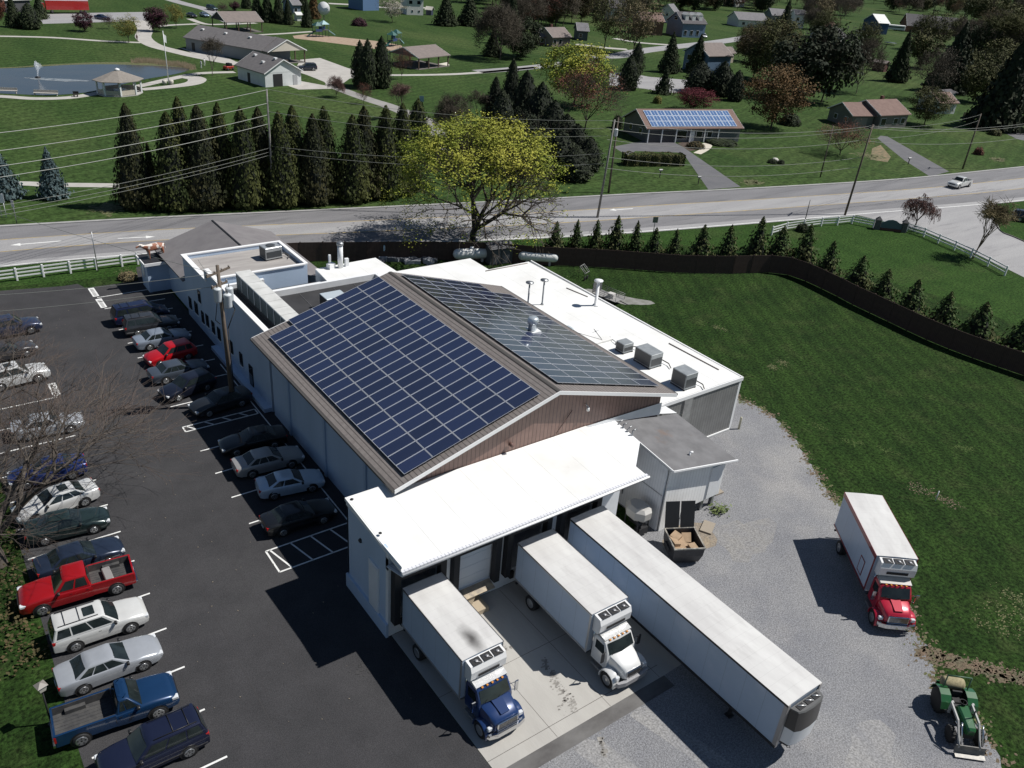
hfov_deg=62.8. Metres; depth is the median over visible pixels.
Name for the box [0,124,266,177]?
power line
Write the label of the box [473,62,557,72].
side road
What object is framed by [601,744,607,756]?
oil stain
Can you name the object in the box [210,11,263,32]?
pavilion
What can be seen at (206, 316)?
window
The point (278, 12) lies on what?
pine tree
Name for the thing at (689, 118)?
solar array
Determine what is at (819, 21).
tree
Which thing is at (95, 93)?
park path
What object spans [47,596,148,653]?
station wagon
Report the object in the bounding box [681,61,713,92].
tree
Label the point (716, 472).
door
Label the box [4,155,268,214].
power line
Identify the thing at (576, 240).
young conifer
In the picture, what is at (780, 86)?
tree
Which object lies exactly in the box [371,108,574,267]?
tree
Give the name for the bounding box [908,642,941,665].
dirt track
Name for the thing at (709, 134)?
window
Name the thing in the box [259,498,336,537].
sedan
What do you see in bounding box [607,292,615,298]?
storage bin
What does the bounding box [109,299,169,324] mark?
minivan
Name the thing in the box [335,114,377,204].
arborvitae
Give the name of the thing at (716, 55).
house
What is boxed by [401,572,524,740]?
box truck
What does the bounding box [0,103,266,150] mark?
power line
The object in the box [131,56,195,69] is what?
reeds
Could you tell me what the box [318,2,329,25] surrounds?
round sign
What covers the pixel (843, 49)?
tree
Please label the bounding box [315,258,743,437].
flat roofed wing
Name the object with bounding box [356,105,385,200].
arborvitae
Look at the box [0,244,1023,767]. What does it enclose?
grass
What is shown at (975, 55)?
tree
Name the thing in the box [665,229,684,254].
young conifer
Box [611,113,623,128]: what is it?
shrub
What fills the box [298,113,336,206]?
arborvitae
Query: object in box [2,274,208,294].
power line
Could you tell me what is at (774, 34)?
tree
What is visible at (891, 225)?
entrance sign
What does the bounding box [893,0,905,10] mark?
tree
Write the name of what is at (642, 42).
driveway
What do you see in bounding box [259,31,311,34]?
park path
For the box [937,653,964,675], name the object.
dirt track
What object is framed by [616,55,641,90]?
tree
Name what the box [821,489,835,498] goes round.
dirt verge
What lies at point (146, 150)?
arborvitae
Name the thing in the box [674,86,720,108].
tree
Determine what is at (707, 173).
driveway
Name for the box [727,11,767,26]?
house
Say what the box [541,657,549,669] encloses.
oil stain
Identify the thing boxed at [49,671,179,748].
pickup truck
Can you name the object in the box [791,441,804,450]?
dirt verge
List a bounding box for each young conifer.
[543,221,565,247]
[565,219,584,248]
[583,219,605,249]
[600,215,627,250]
[625,220,644,251]
[640,228,665,252]
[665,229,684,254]
[682,224,715,255]
[711,224,740,255]
[740,216,770,255]
[765,226,796,256]
[787,224,821,264]
[813,241,842,274]
[838,255,878,290]
[868,269,900,302]
[892,279,929,316]
[926,291,960,329]
[953,301,999,341]
[997,319,1023,351]
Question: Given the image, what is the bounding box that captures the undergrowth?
[0,488,53,680]
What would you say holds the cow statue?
on the sign kiosk
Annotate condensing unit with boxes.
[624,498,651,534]
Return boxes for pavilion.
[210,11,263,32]
[262,37,306,62]
[389,44,450,69]
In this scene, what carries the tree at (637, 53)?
on the grass at (748, 158)
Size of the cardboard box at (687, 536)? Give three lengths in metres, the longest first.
0.839 x 0.598 x 0.254 m
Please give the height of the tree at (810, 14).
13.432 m
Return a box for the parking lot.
[0,266,490,767]
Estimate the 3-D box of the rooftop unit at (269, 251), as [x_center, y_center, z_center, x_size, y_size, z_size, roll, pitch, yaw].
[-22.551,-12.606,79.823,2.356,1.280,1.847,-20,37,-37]
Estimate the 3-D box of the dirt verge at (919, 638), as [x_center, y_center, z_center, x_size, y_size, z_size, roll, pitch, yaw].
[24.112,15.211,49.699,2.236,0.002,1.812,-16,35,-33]
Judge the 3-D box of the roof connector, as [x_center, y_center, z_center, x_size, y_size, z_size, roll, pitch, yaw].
[8.051,4.473,59.018,4.266,5.360,10.733,17,31,20]
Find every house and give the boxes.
[0,0,29,11]
[281,0,301,14]
[348,0,378,10]
[401,0,422,14]
[536,31,545,44]
[541,24,572,46]
[573,22,589,40]
[604,0,625,20]
[622,109,743,142]
[632,11,665,35]
[661,4,678,22]
[666,11,707,37]
[682,42,733,70]
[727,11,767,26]
[727,47,735,62]
[731,0,744,6]
[764,8,791,21]
[791,9,805,27]
[827,102,876,127]
[860,95,911,128]
[862,14,890,34]
[899,13,958,35]
[916,92,959,113]
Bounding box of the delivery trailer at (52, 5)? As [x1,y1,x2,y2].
[41,0,88,13]
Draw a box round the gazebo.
[92,68,143,96]
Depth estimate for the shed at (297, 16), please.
287.19 m
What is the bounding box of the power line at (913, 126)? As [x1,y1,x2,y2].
[875,115,977,127]
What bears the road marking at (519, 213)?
on the road at (386, 225)
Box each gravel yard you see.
[539,400,1001,767]
[574,739,637,767]
[585,289,654,304]
[630,707,736,767]
[714,518,776,562]
[842,720,903,767]
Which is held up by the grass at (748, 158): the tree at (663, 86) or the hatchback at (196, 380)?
the tree at (663, 86)
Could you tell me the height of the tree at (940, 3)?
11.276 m
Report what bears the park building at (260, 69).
on the grass at (748, 158)
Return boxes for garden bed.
[678,142,696,150]
[871,145,890,161]
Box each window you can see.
[188,296,191,309]
[194,301,198,314]
[197,289,200,303]
[201,310,204,323]
[205,313,209,327]
[211,320,215,334]
[217,326,220,340]
[230,340,232,353]
[239,351,242,366]
[676,130,687,138]
[696,131,702,136]
[707,131,712,136]
[880,118,886,125]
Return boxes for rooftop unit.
[259,242,288,260]
[319,290,343,303]
[615,338,635,353]
[633,343,670,369]
[670,364,704,390]
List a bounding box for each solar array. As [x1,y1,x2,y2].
[269,276,539,474]
[401,274,658,386]
[643,110,736,126]
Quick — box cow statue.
[135,242,164,258]
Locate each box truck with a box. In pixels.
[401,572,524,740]
[514,529,647,689]
[834,492,919,629]
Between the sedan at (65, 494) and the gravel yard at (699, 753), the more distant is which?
the sedan at (65, 494)
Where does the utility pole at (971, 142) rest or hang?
on the grass at (748, 158)
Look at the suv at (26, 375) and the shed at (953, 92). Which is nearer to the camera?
the suv at (26, 375)
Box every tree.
[0,0,5,19]
[0,154,28,200]
[0,304,108,486]
[0,346,210,578]
[3,0,22,27]
[16,2,42,29]
[33,0,50,19]
[35,146,74,200]
[71,11,93,31]
[99,13,113,26]
[110,14,142,42]
[142,5,169,29]
[163,4,185,27]
[198,34,224,75]
[214,2,226,10]
[229,1,239,10]
[240,0,251,8]
[251,0,261,17]
[261,0,274,22]
[271,0,283,23]
[282,0,294,24]
[299,0,308,10]
[300,0,313,27]
[309,0,321,18]
[326,75,345,95]
[350,40,362,86]
[355,38,379,89]
[356,83,372,103]
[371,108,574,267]
[374,36,393,88]
[375,0,406,21]
[388,81,410,105]
[391,45,412,74]
[407,98,430,146]
[431,0,458,26]
[431,92,473,126]
[456,0,481,26]
[467,90,493,121]
[470,0,525,59]
[480,32,504,56]
[481,89,517,147]
[497,0,518,44]
[499,0,509,6]
[499,106,544,144]
[504,15,544,53]
[506,31,538,59]
[507,0,550,25]
[510,70,537,123]
[516,130,547,173]
[519,81,553,129]
[523,120,569,149]
[524,0,546,19]
[532,0,556,23]
[533,39,617,105]
[534,0,563,22]
[535,100,566,131]
[542,129,581,176]
[545,0,563,23]
[546,0,582,23]
[548,56,630,129]
[549,113,576,136]
[551,0,576,26]
[555,146,597,182]
[562,0,586,25]
[568,123,588,146]
[572,0,595,22]
[579,136,605,172]
[583,0,631,49]
[590,0,608,17]
[609,0,669,49]
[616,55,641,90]
[617,0,642,21]
[629,42,645,75]
[640,0,652,8]
[649,65,675,95]
[655,31,681,73]
[658,0,674,3]
[674,0,687,9]
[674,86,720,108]
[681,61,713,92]
[684,34,704,71]
[685,0,705,11]
[703,0,714,7]
[708,61,733,96]
[710,0,724,9]
[723,0,734,6]
[724,70,746,101]
[730,0,748,8]
[734,23,760,60]
[734,24,774,77]
[739,60,820,128]
[745,12,807,78]
[754,0,775,12]
[754,16,778,34]
[761,19,799,63]
[763,25,847,100]
[780,0,793,36]
[780,8,790,39]
[799,0,830,20]
[800,19,872,102]
[802,7,825,37]
[806,0,836,15]
[808,7,840,41]
[811,118,875,154]
[830,0,862,20]
[837,0,864,12]
[839,0,855,18]
[842,35,890,92]
[853,20,885,51]
[883,29,911,82]
[884,0,899,10]
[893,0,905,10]
[900,0,924,12]
[901,193,940,226]
[906,84,958,124]
[907,41,967,90]
[910,27,947,67]
[911,11,941,38]
[920,21,973,95]
[921,0,932,11]
[923,9,967,42]
[936,0,947,8]
[945,0,965,14]
[948,17,968,41]
[950,0,965,14]
[957,18,993,45]
[959,17,994,46]
[959,56,1003,101]
[960,41,1023,133]
[963,0,982,19]
[968,47,987,69]
[969,23,1002,64]
[971,0,1003,18]
[972,196,1021,258]
[973,7,999,36]
[976,6,1023,53]
[976,9,1011,30]
[978,46,1010,81]
[980,36,1020,61]
[983,8,1020,37]
[994,10,1022,39]
[994,46,1015,58]
[1001,1,1023,11]
[1003,2,1023,20]
[1004,28,1023,47]
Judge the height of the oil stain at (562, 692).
0.002 m
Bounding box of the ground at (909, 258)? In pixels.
[0,201,1023,325]
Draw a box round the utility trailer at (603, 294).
[592,282,627,304]
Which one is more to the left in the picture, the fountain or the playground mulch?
the fountain
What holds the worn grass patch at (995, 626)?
on the grass at (872, 382)
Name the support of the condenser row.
on the dark flat roof
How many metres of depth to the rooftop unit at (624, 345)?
69.37 m
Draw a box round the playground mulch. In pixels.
[293,34,401,50]
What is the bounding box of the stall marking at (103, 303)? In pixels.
[95,298,106,307]
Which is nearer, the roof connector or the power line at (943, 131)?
the roof connector
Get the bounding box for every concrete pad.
[392,581,680,767]
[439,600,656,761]
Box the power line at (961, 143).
[869,138,1019,143]
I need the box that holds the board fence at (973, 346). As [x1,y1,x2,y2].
[286,241,1023,375]
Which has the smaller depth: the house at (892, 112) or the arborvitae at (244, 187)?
the arborvitae at (244, 187)
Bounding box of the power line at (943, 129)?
[876,124,1019,129]
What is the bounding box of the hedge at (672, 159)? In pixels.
[621,151,685,166]
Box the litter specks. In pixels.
[56,310,349,753]
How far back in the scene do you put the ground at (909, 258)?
110.37 m
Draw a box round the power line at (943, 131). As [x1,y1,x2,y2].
[874,126,1021,131]
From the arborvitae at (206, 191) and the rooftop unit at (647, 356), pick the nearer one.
the rooftop unit at (647, 356)
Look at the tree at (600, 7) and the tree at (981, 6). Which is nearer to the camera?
the tree at (600, 7)
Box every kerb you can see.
[0,166,1023,226]
[998,228,1023,241]
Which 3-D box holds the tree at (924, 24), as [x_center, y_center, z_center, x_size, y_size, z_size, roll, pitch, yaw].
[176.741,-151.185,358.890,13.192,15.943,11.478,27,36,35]
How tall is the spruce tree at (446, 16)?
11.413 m
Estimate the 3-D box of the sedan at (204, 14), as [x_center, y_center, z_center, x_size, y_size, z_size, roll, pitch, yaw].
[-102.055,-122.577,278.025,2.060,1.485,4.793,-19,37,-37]
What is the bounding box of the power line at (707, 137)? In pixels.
[611,128,868,137]
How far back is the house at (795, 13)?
414.91 m
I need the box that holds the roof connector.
[587,403,675,493]
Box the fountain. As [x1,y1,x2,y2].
[34,61,41,77]
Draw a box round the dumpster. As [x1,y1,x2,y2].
[663,501,705,562]
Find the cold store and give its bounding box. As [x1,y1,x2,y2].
[617,414,737,530]
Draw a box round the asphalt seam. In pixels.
[62,299,461,767]
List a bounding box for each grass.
[0,0,1023,224]
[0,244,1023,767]
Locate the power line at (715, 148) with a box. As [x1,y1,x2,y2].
[607,139,860,148]
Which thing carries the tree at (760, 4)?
on the grass at (748, 158)
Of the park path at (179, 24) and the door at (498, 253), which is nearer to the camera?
the door at (498, 253)
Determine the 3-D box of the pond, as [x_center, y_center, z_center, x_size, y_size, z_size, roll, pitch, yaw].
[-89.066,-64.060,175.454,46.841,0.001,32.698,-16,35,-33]
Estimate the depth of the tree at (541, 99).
149.70 m
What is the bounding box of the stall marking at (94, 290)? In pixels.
[88,288,98,296]
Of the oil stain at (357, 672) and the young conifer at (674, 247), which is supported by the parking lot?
the oil stain at (357, 672)
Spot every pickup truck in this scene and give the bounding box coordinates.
[16,554,137,617]
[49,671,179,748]
[947,175,973,188]
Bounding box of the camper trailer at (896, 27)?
[888,24,905,30]
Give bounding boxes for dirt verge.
[783,434,796,440]
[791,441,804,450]
[806,469,824,476]
[810,471,827,480]
[816,480,832,489]
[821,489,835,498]
[826,492,839,503]
[832,496,843,506]
[903,628,938,648]
[906,624,927,643]
[910,605,920,616]
[914,636,938,658]
[919,639,935,667]
[924,650,945,688]
[925,660,946,681]
[927,664,940,688]
[974,716,995,742]
[980,721,997,750]
[985,745,1017,766]
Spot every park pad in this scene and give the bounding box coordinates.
[181,48,233,61]
[288,81,331,88]
[297,58,351,83]
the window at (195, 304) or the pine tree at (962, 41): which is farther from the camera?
the pine tree at (962, 41)
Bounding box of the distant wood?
[461,0,998,21]
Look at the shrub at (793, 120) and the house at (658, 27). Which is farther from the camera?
the house at (658, 27)
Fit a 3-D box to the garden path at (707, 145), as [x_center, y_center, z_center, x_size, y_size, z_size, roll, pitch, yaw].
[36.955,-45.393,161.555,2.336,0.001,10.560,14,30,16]
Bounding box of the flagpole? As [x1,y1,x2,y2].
[163,34,169,84]
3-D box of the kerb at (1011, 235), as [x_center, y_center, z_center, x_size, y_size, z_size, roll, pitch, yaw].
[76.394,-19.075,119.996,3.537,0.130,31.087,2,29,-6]
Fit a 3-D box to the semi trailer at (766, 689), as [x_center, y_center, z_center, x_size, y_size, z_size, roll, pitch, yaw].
[9.370,13.277,46.573,2.650,4.140,17.012,-16,35,-33]
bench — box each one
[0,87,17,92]
[33,89,57,95]
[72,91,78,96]
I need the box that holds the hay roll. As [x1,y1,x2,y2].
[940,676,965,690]
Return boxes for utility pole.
[205,265,235,407]
[266,89,274,207]
[596,119,614,217]
[607,118,618,192]
[820,125,833,177]
[844,124,873,214]
[962,113,981,168]
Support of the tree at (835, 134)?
on the grass at (748, 158)
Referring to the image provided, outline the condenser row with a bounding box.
[235,270,298,326]
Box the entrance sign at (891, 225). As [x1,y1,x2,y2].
[874,216,909,232]
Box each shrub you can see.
[117,270,137,281]
[351,17,366,26]
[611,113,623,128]
[652,95,661,103]
[686,141,704,149]
[705,138,739,147]
[767,159,777,163]
[777,159,784,164]
[778,111,801,126]
[795,222,808,233]
[972,146,984,154]
[987,128,1001,135]
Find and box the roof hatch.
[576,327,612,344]
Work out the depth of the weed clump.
59.24 m
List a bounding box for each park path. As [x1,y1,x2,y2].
[0,36,139,42]
[0,71,235,99]
[19,181,118,187]
[134,20,236,64]
[142,76,206,89]
[160,23,195,26]
[188,19,255,24]
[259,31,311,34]
[325,84,444,149]
[390,67,535,75]
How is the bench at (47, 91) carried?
on the grass at (748, 158)
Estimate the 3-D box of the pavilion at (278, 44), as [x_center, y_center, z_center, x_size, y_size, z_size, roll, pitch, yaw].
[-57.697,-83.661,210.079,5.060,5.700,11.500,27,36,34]
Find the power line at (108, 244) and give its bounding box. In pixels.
[1,211,212,272]
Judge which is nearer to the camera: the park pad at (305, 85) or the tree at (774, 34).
the park pad at (305, 85)
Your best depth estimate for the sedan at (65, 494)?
53.59 m
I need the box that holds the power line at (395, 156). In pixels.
[272,146,602,157]
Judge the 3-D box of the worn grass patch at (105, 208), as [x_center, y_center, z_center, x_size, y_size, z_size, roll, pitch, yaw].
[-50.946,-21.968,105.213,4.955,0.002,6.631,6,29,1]
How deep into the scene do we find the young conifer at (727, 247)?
106.38 m
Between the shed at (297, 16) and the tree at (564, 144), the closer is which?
the tree at (564, 144)
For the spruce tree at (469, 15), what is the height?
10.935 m
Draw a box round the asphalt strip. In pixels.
[507,676,674,767]
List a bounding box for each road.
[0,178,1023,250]
[40,12,145,23]
[167,0,241,23]
[329,3,424,8]
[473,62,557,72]
[593,28,791,57]
[609,73,686,92]
[859,205,1023,276]
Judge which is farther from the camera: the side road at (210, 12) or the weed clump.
the side road at (210, 12)
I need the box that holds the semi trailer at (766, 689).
[568,505,822,747]
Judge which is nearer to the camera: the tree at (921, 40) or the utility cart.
the utility cart
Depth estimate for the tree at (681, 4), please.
461.08 m
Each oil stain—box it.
[349,658,369,681]
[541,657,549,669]
[549,675,560,689]
[550,670,557,678]
[557,686,571,711]
[567,696,577,712]
[597,733,604,745]
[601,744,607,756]
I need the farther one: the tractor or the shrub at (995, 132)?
the shrub at (995, 132)
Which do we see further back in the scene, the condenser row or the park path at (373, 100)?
the park path at (373, 100)
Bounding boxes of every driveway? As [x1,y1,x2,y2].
[576,44,626,49]
[612,38,667,44]
[615,141,739,188]
[878,136,948,175]
[1006,131,1023,139]
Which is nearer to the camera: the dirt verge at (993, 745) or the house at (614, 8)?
the dirt verge at (993, 745)
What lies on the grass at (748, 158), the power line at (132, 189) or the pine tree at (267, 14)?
the pine tree at (267, 14)
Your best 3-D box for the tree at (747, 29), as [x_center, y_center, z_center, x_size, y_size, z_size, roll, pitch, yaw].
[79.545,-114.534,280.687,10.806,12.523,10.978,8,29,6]
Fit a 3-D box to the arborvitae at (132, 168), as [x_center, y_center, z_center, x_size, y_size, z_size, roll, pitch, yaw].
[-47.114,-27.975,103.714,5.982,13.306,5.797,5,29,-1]
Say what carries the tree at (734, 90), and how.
on the grass at (748, 158)
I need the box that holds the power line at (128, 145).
[2,115,266,165]
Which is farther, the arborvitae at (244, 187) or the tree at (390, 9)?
the tree at (390, 9)
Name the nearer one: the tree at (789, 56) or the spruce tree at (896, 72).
the tree at (789, 56)
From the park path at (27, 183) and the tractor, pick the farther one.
the park path at (27, 183)
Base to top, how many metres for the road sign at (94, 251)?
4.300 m
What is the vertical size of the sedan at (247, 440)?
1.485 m
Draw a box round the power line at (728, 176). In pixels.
[607,167,854,176]
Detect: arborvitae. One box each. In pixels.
[109,103,156,211]
[144,141,154,177]
[149,111,197,212]
[170,96,189,163]
[182,104,228,211]
[209,102,231,206]
[224,106,270,210]
[249,107,273,205]
[261,111,306,208]
[285,105,304,203]
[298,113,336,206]
[316,106,342,202]
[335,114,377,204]
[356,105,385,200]
[372,105,405,199]
[393,103,419,196]
[480,76,501,120]
[499,58,519,100]
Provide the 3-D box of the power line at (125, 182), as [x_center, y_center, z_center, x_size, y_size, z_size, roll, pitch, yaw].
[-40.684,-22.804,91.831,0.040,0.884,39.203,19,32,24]
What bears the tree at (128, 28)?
on the grass at (748, 158)
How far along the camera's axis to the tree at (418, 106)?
142.17 m
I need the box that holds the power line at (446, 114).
[268,89,609,120]
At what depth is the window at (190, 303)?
79.24 m
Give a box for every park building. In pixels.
[183,25,289,59]
[234,51,303,86]
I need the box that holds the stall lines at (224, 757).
[2,289,347,767]
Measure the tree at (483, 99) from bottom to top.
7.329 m
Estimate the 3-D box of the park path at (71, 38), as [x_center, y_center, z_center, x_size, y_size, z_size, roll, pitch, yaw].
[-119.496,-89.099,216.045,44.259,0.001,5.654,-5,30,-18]
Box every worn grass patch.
[87,203,123,216]
[740,179,764,184]
[794,416,836,433]
[836,436,864,446]
[849,152,885,159]
[868,441,908,457]
[907,482,941,498]
[929,493,962,508]
[940,612,1020,638]
[954,441,979,453]
[972,597,1023,626]
[989,156,1005,161]
[994,582,1023,606]
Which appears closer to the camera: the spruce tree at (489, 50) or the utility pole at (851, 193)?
the utility pole at (851, 193)
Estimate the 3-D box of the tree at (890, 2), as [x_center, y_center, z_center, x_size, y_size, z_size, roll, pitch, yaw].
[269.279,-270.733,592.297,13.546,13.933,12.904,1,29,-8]
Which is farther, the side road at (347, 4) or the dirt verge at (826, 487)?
the side road at (347, 4)
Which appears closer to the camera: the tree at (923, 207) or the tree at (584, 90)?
the tree at (923, 207)
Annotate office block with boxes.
[180,240,307,412]
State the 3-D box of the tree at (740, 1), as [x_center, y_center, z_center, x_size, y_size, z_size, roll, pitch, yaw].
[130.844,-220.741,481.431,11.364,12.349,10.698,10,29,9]
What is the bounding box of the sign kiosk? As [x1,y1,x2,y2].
[135,253,170,292]
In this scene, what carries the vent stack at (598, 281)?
on the flat roofed wing
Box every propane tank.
[453,246,486,261]
[518,252,557,265]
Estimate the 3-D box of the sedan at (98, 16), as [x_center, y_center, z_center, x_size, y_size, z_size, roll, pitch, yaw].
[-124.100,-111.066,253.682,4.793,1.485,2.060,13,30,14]
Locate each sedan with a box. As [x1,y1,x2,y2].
[0,340,37,360]
[7,453,87,490]
[10,410,84,441]
[10,478,99,523]
[23,506,110,546]
[32,536,124,578]
[52,633,162,696]
[94,14,108,19]
[131,327,190,351]
[146,358,209,384]
[186,12,196,17]
[187,385,252,417]
[199,12,209,16]
[218,424,286,456]
[230,445,304,478]
[254,467,324,500]
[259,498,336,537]
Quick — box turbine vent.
[526,315,540,333]
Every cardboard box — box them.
[669,536,680,546]
[670,530,682,540]
[679,536,688,547]
[682,532,690,542]
[688,542,697,547]
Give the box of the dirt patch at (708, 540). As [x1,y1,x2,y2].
[662,523,716,548]
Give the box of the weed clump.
[709,501,731,516]
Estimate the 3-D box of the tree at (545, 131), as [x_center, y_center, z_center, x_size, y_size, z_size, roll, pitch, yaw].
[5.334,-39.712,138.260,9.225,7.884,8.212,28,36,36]
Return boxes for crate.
[387,257,395,261]
[396,257,405,261]
[404,257,413,263]
[414,258,420,263]
[423,257,434,264]
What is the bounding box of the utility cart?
[223,62,233,70]
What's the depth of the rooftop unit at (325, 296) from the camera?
73.36 m
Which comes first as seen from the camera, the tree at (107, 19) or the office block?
the office block
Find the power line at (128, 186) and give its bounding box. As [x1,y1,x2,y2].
[2,152,267,210]
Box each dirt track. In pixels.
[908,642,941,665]
[915,649,952,665]
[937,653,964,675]
[951,657,978,671]
[958,661,989,675]
[978,660,1003,681]
[987,666,1023,683]
[1004,669,1023,686]
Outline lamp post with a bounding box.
[33,680,49,725]
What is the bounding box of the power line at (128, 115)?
[0,90,264,132]
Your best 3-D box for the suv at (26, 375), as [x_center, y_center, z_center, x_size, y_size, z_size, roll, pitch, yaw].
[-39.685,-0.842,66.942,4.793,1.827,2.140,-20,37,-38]
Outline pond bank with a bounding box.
[1,62,191,69]
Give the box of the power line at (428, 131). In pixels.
[273,112,590,136]
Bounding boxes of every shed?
[293,12,301,20]
[425,6,434,14]
[481,240,515,264]
[872,59,889,71]
[940,89,957,96]
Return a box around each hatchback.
[142,337,197,365]
[157,367,216,402]
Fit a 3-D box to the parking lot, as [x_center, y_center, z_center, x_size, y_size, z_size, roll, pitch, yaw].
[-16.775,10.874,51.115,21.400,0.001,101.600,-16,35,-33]
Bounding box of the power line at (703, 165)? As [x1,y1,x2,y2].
[609,157,860,165]
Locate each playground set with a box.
[307,20,334,36]
[386,29,403,45]
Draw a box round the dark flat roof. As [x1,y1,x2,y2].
[224,272,379,328]
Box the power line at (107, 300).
[5,287,208,310]
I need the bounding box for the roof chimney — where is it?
[326,241,348,269]
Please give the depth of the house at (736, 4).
515.33 m
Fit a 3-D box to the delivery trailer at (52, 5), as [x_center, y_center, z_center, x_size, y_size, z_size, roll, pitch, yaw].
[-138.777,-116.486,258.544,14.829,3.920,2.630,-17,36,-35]
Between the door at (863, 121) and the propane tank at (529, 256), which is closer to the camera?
the propane tank at (529, 256)
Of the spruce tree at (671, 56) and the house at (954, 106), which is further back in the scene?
the spruce tree at (671, 56)
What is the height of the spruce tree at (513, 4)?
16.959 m
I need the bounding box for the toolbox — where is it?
[101,566,113,579]
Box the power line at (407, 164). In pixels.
[283,153,603,166]
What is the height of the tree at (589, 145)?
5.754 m
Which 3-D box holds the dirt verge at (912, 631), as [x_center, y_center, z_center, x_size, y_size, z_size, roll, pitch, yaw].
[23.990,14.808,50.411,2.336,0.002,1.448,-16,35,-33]
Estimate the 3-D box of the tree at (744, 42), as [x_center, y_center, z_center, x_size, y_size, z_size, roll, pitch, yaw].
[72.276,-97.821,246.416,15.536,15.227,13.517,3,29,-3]
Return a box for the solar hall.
[250,271,677,496]
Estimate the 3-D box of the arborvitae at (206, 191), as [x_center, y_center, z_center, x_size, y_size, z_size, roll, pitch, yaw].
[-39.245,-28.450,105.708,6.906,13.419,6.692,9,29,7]
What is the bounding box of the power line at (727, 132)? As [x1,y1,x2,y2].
[610,120,868,133]
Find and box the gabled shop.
[154,220,316,307]
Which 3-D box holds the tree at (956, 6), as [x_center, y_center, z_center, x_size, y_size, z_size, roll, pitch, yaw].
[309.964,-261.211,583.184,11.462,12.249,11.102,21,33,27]
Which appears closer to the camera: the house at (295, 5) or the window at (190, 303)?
the window at (190, 303)
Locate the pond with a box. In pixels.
[0,64,188,94]
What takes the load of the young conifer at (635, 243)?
on the grass at (872, 382)
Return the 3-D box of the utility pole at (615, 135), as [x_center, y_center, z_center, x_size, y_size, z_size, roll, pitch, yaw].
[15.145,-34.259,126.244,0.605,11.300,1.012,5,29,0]
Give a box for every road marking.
[0,188,1022,251]
[1,178,1021,239]
[3,200,1020,265]
[13,241,56,245]
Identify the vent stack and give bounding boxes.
[526,281,533,301]
[540,278,548,304]
[592,279,602,306]
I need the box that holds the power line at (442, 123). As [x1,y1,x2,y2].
[270,101,604,128]
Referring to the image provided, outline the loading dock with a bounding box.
[345,426,649,637]
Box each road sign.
[0,194,6,217]
[10,200,16,223]
[91,232,98,270]
[653,217,658,233]
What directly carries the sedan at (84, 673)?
on the parking lot
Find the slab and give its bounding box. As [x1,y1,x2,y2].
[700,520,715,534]
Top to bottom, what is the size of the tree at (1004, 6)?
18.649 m
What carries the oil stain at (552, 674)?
on the concrete pad at (507, 620)
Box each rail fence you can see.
[0,253,138,280]
[771,215,875,235]
[907,222,1008,275]
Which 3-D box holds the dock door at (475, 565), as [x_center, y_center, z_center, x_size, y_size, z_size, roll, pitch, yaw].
[-2.305,10.412,48.603,2.560,3.150,0.095,-16,35,-33]
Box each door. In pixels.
[248,364,253,386]
[273,74,282,86]
[293,74,297,84]
[368,557,379,612]
[459,544,491,588]
[493,250,501,263]
[501,249,509,262]
[648,131,659,142]
[662,131,674,141]
[690,131,694,141]
[705,464,723,498]
[853,118,867,127]
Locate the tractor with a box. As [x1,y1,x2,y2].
[930,674,986,761]
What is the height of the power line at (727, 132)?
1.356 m
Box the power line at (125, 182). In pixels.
[0,148,267,205]
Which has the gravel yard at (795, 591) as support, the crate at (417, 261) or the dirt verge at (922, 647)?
the dirt verge at (922, 647)
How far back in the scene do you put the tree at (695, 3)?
452.63 m
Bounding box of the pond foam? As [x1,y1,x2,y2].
[24,77,87,80]
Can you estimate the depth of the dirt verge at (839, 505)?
61.49 m
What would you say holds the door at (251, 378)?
in the office block
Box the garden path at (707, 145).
[694,143,711,153]
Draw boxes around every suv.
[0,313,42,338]
[0,361,50,392]
[94,703,209,767]
[121,311,179,335]
[206,4,217,10]
[296,62,316,70]
[1011,208,1023,221]
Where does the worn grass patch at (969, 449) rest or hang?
on the grass at (872, 382)

